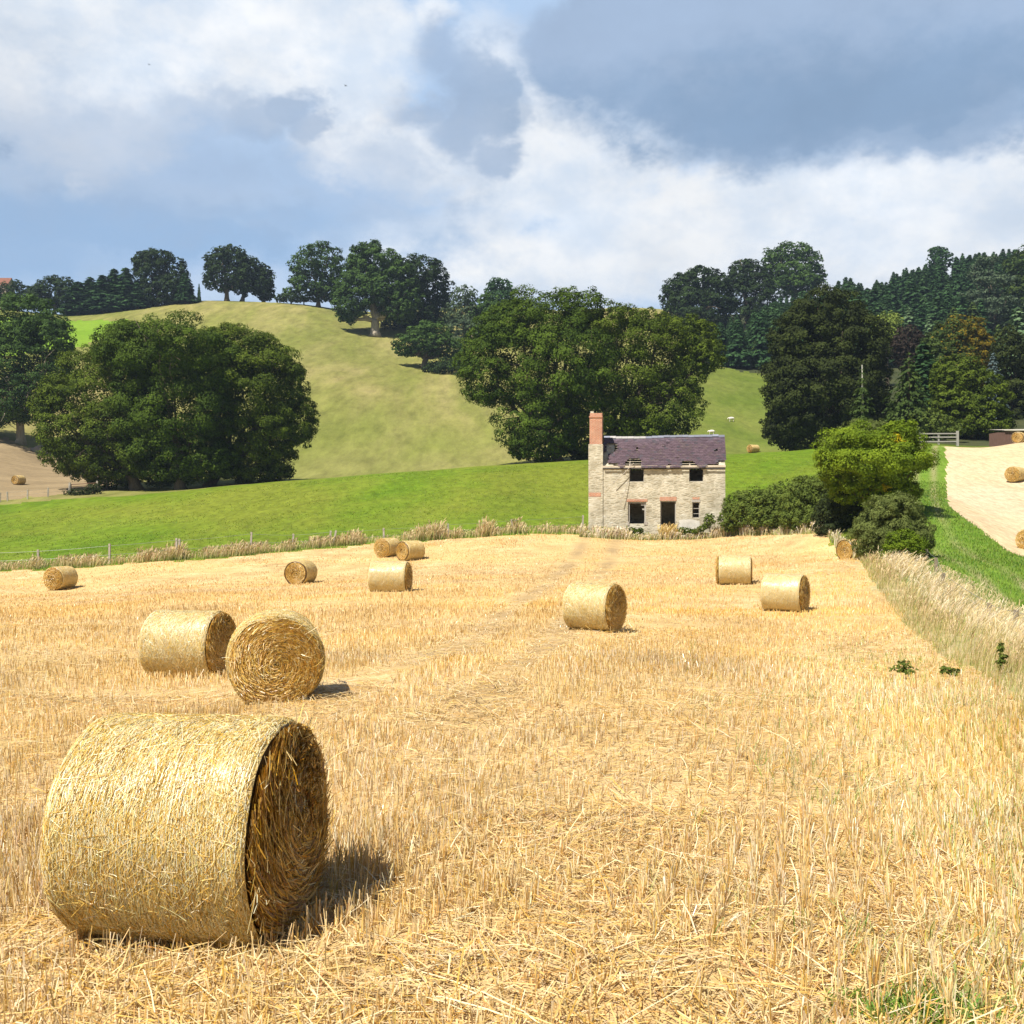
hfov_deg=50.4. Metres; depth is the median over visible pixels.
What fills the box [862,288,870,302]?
plantation conifer
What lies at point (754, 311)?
plantation conifer
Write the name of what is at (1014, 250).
plantation conifer
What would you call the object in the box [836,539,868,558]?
straw bale
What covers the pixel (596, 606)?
straw bale
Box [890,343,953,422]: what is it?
spreading fir
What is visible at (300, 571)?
straw bale
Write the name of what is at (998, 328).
pale conifer
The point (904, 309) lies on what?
plantation conifer
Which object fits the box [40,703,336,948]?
straw bale
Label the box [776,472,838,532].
hedge bush
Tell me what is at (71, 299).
conifer tree
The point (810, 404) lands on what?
holm oak
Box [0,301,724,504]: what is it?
hill
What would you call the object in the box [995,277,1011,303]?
plantation conifer
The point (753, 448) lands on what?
straw bale
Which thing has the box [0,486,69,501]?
field fence
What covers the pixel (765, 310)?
plantation conifer
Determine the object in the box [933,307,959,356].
pale conifer
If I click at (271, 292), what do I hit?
round tree
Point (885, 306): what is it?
plantation conifer
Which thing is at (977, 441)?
woodland ground
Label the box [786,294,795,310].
plantation conifer
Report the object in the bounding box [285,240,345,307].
open tree
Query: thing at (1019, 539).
straw bale
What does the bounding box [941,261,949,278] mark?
plantation conifer
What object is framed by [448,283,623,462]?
oak tree
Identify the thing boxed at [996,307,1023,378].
pale conifer
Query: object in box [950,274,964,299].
plantation conifer
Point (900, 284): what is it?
plantation conifer
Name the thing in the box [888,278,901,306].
plantation conifer
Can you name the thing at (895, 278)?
plantation conifer
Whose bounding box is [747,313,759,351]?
plantation conifer
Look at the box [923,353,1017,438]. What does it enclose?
broadleaf tree
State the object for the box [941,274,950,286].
plantation conifer
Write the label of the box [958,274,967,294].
plantation conifer
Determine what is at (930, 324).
pale conifer
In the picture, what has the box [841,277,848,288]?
plantation conifer
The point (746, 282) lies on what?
dark beech
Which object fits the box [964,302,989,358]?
pale conifer
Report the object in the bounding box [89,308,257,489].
oak tree
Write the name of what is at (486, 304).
scrub tree
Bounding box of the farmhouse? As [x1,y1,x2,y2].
[0,278,14,310]
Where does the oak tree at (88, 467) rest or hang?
on the brown field at (16, 459)
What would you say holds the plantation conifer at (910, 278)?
on the woodland ground at (977, 441)
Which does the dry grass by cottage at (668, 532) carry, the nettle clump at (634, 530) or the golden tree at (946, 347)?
the nettle clump at (634, 530)
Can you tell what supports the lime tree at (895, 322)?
on the woodland ground at (977, 441)
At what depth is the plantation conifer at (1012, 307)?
295.35 m
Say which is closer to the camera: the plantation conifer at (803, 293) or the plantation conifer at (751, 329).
the plantation conifer at (751, 329)
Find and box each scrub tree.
[421,356,479,375]
[463,292,506,347]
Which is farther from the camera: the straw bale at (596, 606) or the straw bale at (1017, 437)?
the straw bale at (1017, 437)
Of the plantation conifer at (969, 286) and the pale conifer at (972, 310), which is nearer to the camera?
the pale conifer at (972, 310)
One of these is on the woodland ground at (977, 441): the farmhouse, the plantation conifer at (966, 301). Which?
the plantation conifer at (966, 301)
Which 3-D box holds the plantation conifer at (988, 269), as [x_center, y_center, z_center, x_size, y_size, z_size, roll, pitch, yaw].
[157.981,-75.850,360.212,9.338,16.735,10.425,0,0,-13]
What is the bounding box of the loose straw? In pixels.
[0,557,1023,1023]
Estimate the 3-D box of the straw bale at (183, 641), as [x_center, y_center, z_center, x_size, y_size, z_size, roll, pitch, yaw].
[-5.920,2.422,20.008,1.602,1.470,1.437,0,0,11]
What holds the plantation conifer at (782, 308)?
on the woodland ground at (977, 441)
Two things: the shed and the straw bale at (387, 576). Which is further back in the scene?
the shed
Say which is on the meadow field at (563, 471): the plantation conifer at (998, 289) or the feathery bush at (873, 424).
the feathery bush at (873, 424)
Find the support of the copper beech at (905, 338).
on the woodland ground at (977, 441)
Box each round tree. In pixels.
[26,274,74,312]
[252,262,275,301]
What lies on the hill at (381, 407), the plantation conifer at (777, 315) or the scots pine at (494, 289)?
the scots pine at (494, 289)
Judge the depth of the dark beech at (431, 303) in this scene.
319.42 m
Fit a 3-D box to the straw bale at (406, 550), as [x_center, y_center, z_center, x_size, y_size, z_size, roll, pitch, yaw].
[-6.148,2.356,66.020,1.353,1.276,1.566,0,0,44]
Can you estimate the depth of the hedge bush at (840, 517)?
69.49 m
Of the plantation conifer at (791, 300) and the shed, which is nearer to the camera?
the shed
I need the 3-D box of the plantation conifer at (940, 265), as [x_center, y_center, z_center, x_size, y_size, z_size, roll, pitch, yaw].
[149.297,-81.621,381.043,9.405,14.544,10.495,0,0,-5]
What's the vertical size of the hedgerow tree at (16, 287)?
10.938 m
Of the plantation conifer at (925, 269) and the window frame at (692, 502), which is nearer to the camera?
the window frame at (692, 502)
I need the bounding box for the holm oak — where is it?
[755,282,895,450]
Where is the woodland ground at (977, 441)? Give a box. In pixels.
[699,290,1023,445]
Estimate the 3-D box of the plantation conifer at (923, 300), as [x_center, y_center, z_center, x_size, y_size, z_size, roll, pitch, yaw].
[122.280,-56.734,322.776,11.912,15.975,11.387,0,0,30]
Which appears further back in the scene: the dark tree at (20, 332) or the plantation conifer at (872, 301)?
the plantation conifer at (872, 301)
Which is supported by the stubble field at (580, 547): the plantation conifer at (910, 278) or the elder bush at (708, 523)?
the elder bush at (708, 523)
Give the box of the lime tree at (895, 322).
[870,310,903,386]
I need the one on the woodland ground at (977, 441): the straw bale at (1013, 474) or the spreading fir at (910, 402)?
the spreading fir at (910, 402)
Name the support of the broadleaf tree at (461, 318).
on the hill at (381, 407)
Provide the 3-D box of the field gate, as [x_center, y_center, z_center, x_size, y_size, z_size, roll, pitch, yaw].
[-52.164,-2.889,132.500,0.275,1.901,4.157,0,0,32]
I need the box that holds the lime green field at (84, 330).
[0,317,127,355]
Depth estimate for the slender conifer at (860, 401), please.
127.77 m
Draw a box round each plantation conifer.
[708,324,728,362]
[723,319,755,367]
[725,317,733,336]
[727,322,735,342]
[744,310,757,338]
[744,312,754,349]
[745,312,759,350]
[746,311,772,367]
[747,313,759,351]
[761,304,769,326]
[766,302,780,327]
[766,308,782,363]
[776,298,786,310]
[780,303,785,314]
[784,296,788,307]
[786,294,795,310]
[799,291,808,298]
[832,281,846,310]
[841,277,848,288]
[845,278,853,297]
[845,283,858,309]
[847,287,864,314]
[856,283,862,294]
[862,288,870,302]
[865,289,880,313]
[872,302,883,315]
[874,282,884,303]
[881,283,900,312]
[881,295,892,309]
[881,300,891,316]
[883,315,896,366]
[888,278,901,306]
[891,304,918,366]
[893,273,898,283]
[895,276,905,305]
[897,281,921,321]
[900,275,919,309]
[903,267,908,285]
[910,297,920,321]
[912,267,921,284]
[915,305,928,334]
[917,271,929,297]
[919,294,927,311]
[921,265,927,273]
[924,302,931,316]
[925,296,948,327]
[926,268,935,286]
[927,279,943,301]
[928,267,946,298]
[932,310,947,330]
[935,258,945,274]
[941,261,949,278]
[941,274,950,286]
[941,286,952,301]
[941,291,954,313]
[949,257,961,284]
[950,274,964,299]
[953,296,968,319]
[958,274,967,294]
[959,257,966,272]
[961,295,970,308]
[962,256,971,270]
[962,267,978,293]
[976,252,982,275]
[976,299,994,337]
[982,259,991,286]
[991,253,1001,269]
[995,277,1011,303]
[997,254,1004,273]
[998,249,1006,259]
[1002,304,1021,334]
[1009,249,1023,274]
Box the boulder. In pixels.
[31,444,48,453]
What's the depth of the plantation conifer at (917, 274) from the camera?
367.76 m
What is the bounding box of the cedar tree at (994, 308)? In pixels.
[957,255,1023,332]
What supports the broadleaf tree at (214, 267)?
on the hill at (381, 407)
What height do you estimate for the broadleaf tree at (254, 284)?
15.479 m
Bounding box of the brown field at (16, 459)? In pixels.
[0,437,117,499]
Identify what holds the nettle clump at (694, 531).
on the stubble field at (580, 547)
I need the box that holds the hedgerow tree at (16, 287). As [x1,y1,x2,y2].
[0,279,51,310]
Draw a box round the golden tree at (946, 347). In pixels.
[915,314,998,392]
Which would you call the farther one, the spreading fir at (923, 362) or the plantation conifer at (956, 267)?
the plantation conifer at (956, 267)
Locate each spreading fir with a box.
[878,352,948,442]
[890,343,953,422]
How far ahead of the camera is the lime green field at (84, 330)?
295.43 m
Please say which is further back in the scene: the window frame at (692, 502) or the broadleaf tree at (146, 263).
the broadleaf tree at (146, 263)
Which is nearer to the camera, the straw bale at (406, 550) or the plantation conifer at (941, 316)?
the straw bale at (406, 550)
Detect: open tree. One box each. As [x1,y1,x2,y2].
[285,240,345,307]
[760,240,827,299]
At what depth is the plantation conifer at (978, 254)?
394.32 m
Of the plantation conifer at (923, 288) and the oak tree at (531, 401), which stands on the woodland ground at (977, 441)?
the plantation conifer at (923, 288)
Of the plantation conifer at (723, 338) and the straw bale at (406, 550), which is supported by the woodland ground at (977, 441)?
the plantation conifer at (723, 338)
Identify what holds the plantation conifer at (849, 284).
on the woodland ground at (977, 441)
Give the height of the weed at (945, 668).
0.202 m
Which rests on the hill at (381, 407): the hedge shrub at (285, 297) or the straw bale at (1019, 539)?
the hedge shrub at (285, 297)
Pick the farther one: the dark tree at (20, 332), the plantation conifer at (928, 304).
the plantation conifer at (928, 304)
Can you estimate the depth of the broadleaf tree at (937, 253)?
413.73 m
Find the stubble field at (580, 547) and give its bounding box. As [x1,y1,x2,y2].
[0,531,1023,1023]
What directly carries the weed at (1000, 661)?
on the bank ground at (874, 588)
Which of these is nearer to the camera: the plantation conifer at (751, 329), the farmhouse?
the plantation conifer at (751, 329)
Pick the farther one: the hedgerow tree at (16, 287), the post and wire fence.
the hedgerow tree at (16, 287)
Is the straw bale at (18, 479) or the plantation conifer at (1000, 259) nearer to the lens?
the straw bale at (18, 479)
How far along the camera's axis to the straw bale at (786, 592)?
35.12 m
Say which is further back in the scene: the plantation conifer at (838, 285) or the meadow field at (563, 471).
the plantation conifer at (838, 285)
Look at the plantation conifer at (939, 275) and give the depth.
346.09 m
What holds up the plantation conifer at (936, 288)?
on the woodland ground at (977, 441)
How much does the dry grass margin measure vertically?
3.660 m
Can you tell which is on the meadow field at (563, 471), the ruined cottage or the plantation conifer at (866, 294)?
the ruined cottage
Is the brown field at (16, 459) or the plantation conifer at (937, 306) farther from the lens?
the plantation conifer at (937, 306)
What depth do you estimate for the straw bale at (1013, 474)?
87.49 m
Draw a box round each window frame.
[628,502,645,523]
[692,502,699,517]
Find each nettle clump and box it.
[627,527,643,533]
[677,525,705,534]
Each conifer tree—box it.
[55,281,98,314]
[68,277,105,314]
[77,275,120,314]
[92,268,132,311]
[107,267,141,310]
[121,282,151,309]
[173,272,197,303]
[197,284,201,301]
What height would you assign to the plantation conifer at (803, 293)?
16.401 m
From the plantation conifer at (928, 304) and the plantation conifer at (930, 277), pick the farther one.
the plantation conifer at (930, 277)
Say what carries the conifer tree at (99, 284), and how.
on the hill at (381, 407)
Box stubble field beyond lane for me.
[943,442,1023,556]
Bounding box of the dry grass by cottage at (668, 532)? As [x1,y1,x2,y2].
[577,517,855,558]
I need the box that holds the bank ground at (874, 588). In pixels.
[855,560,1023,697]
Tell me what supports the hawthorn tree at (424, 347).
on the hill at (381, 407)
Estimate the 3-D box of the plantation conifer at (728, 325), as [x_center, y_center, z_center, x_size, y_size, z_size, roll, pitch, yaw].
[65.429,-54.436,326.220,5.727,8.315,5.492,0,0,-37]
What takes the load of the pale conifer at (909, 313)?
on the woodland ground at (977, 441)
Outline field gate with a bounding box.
[69,481,97,490]
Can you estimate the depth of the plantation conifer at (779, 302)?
326.05 m
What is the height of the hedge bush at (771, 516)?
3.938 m
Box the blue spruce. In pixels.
[979,353,1014,418]
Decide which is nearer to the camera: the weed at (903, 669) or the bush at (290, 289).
the weed at (903, 669)
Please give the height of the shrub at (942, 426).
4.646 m
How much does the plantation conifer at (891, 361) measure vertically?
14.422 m
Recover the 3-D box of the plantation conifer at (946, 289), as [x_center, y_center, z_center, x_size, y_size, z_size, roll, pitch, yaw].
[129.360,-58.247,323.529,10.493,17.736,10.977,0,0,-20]
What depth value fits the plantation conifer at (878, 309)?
296.76 m
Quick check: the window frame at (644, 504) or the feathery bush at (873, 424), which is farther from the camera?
the window frame at (644, 504)
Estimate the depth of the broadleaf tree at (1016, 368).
163.47 m
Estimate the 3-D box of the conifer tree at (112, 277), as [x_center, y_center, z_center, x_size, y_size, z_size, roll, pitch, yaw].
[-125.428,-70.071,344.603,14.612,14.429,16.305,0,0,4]
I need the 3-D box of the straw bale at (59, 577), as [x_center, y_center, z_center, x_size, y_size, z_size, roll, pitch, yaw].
[-24.487,3.664,58.970,1.365,1.519,1.554,0,0,16]
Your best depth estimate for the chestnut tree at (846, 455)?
66.81 m
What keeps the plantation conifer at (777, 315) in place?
on the woodland ground at (977, 441)
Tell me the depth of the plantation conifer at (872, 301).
312.52 m
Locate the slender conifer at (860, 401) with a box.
[848,365,875,430]
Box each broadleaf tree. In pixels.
[130,248,190,306]
[201,243,252,300]
[229,255,272,301]
[440,284,480,342]
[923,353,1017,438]
[927,246,953,270]
[985,323,1023,419]
[998,245,1023,322]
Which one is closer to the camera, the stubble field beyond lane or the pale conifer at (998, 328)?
the stubble field beyond lane
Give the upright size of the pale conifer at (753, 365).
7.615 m
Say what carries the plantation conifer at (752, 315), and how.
on the woodland ground at (977, 441)
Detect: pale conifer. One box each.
[747,340,761,368]
[890,307,920,366]
[922,316,935,357]
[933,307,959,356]
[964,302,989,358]
[991,324,1003,348]
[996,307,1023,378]
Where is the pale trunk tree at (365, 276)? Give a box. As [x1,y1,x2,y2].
[330,239,425,336]
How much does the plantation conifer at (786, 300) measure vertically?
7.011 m
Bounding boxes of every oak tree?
[23,319,191,490]
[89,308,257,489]
[169,320,320,486]
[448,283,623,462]
[550,301,728,459]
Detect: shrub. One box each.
[272,290,334,304]
[906,407,965,439]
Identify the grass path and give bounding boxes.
[888,445,1023,606]
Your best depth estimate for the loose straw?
6.68 m
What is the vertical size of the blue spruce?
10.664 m
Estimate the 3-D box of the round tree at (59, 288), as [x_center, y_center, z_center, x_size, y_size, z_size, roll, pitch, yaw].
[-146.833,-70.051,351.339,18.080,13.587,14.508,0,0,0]
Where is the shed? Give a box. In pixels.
[989,429,1023,446]
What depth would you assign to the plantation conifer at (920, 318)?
291.28 m
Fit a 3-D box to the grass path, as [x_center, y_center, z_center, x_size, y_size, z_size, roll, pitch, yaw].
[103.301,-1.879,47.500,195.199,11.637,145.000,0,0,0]
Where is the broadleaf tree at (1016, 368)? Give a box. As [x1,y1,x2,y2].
[985,323,1023,419]
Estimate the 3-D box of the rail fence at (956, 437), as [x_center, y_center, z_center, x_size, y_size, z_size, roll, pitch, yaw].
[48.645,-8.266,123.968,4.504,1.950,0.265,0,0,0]
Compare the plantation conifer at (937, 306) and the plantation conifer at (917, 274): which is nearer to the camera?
the plantation conifer at (937, 306)
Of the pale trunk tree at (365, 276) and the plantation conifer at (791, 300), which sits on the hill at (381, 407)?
the pale trunk tree at (365, 276)
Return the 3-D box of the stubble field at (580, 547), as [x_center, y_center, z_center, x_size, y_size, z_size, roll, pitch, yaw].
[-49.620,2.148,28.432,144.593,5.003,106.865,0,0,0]
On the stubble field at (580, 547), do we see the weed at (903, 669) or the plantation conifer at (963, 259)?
the weed at (903, 669)
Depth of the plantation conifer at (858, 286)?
363.80 m
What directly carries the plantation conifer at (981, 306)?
on the woodland ground at (977, 441)
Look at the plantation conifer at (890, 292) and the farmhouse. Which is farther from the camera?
the farmhouse
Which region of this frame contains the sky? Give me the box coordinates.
[0,0,1023,313]
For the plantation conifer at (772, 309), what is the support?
on the woodland ground at (977, 441)
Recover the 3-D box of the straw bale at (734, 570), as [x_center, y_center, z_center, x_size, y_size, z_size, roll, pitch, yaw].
[9.384,2.565,46.017,1.641,1.519,1.364,0,0,12]
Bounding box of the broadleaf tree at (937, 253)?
[927,246,953,270]
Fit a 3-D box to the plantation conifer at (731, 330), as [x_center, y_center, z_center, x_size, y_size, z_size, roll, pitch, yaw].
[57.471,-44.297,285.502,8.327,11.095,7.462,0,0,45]
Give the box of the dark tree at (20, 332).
[0,292,84,445]
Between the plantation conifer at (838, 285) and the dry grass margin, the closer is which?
the dry grass margin
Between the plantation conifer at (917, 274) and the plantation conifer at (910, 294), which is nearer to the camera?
the plantation conifer at (910, 294)
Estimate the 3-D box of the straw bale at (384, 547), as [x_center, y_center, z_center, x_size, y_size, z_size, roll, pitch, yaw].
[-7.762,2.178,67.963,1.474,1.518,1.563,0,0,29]
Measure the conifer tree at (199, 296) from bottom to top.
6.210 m
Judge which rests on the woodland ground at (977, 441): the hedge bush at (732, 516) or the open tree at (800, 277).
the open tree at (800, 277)
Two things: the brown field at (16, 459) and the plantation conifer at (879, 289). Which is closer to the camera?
the brown field at (16, 459)
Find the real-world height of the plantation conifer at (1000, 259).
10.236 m
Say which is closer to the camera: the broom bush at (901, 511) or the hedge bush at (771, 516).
the broom bush at (901, 511)
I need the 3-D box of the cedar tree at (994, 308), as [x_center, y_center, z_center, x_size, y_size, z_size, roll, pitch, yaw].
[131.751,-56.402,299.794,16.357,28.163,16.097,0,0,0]
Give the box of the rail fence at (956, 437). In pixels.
[919,431,958,445]
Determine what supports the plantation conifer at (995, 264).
on the woodland ground at (977, 441)
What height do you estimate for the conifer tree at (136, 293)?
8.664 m
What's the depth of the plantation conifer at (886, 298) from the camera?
326.92 m
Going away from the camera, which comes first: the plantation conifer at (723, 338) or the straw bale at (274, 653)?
the straw bale at (274, 653)
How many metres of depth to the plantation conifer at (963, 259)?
379.80 m
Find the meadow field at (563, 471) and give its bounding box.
[0,444,952,571]
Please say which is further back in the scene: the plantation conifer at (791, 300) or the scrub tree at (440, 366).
the plantation conifer at (791, 300)
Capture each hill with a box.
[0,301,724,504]
[628,364,989,453]
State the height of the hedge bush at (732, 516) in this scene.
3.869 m
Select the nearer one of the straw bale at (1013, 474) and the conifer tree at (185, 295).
the straw bale at (1013, 474)
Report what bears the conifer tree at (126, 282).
on the hill at (381, 407)
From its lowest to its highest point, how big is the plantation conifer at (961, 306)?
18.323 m
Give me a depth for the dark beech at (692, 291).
340.83 m
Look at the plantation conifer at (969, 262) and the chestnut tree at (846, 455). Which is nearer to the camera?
the chestnut tree at (846, 455)
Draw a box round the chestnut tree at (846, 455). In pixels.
[807,418,943,506]
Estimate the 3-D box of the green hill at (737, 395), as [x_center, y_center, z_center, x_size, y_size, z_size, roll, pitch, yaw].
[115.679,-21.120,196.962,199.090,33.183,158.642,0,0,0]
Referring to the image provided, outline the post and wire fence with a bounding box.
[9,515,583,563]
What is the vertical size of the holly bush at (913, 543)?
1.975 m
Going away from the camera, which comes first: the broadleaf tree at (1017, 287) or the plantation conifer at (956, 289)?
the broadleaf tree at (1017, 287)
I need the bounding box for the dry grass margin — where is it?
[0,515,587,570]
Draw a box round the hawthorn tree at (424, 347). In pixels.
[390,320,464,367]
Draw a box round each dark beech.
[379,253,454,329]
[658,265,734,334]
[722,258,777,327]
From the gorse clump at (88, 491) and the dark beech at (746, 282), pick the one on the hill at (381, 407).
the gorse clump at (88, 491)
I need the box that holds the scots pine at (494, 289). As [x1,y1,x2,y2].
[483,277,517,313]
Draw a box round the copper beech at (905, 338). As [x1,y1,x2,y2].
[889,324,924,375]
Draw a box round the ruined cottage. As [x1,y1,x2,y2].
[588,411,725,534]
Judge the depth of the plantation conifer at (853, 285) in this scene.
352.56 m
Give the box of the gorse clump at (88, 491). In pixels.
[61,483,103,495]
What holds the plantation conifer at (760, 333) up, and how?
on the woodland ground at (977, 441)
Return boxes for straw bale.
[11,475,25,484]
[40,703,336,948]
[43,566,77,589]
[138,609,237,677]
[223,604,329,703]
[284,560,317,583]
[367,561,413,591]
[374,538,399,557]
[396,540,425,560]
[562,580,628,631]
[714,555,753,584]
[747,445,759,452]
[760,568,810,611]
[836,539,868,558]
[1004,466,1023,481]
[1011,432,1023,442]
[1015,530,1023,548]
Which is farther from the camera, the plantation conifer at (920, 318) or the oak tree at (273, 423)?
the plantation conifer at (920, 318)
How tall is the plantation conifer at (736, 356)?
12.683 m
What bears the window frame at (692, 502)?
in the ruined cottage
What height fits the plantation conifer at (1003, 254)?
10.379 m
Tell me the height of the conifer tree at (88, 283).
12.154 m
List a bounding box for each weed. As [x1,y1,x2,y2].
[888,660,918,674]
[939,666,960,676]
[994,642,1008,670]
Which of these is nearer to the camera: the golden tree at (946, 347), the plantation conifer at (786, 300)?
the golden tree at (946, 347)
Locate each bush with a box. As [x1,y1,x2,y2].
[282,286,299,303]
[701,513,715,533]
[717,485,773,532]
[743,478,808,529]
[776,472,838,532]
[808,479,868,535]
[819,418,901,452]
[844,490,936,557]
[878,528,932,561]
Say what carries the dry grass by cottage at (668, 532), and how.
on the stubble field at (580, 547)
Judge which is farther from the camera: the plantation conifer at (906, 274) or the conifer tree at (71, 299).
the plantation conifer at (906, 274)
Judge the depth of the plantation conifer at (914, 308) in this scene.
313.63 m

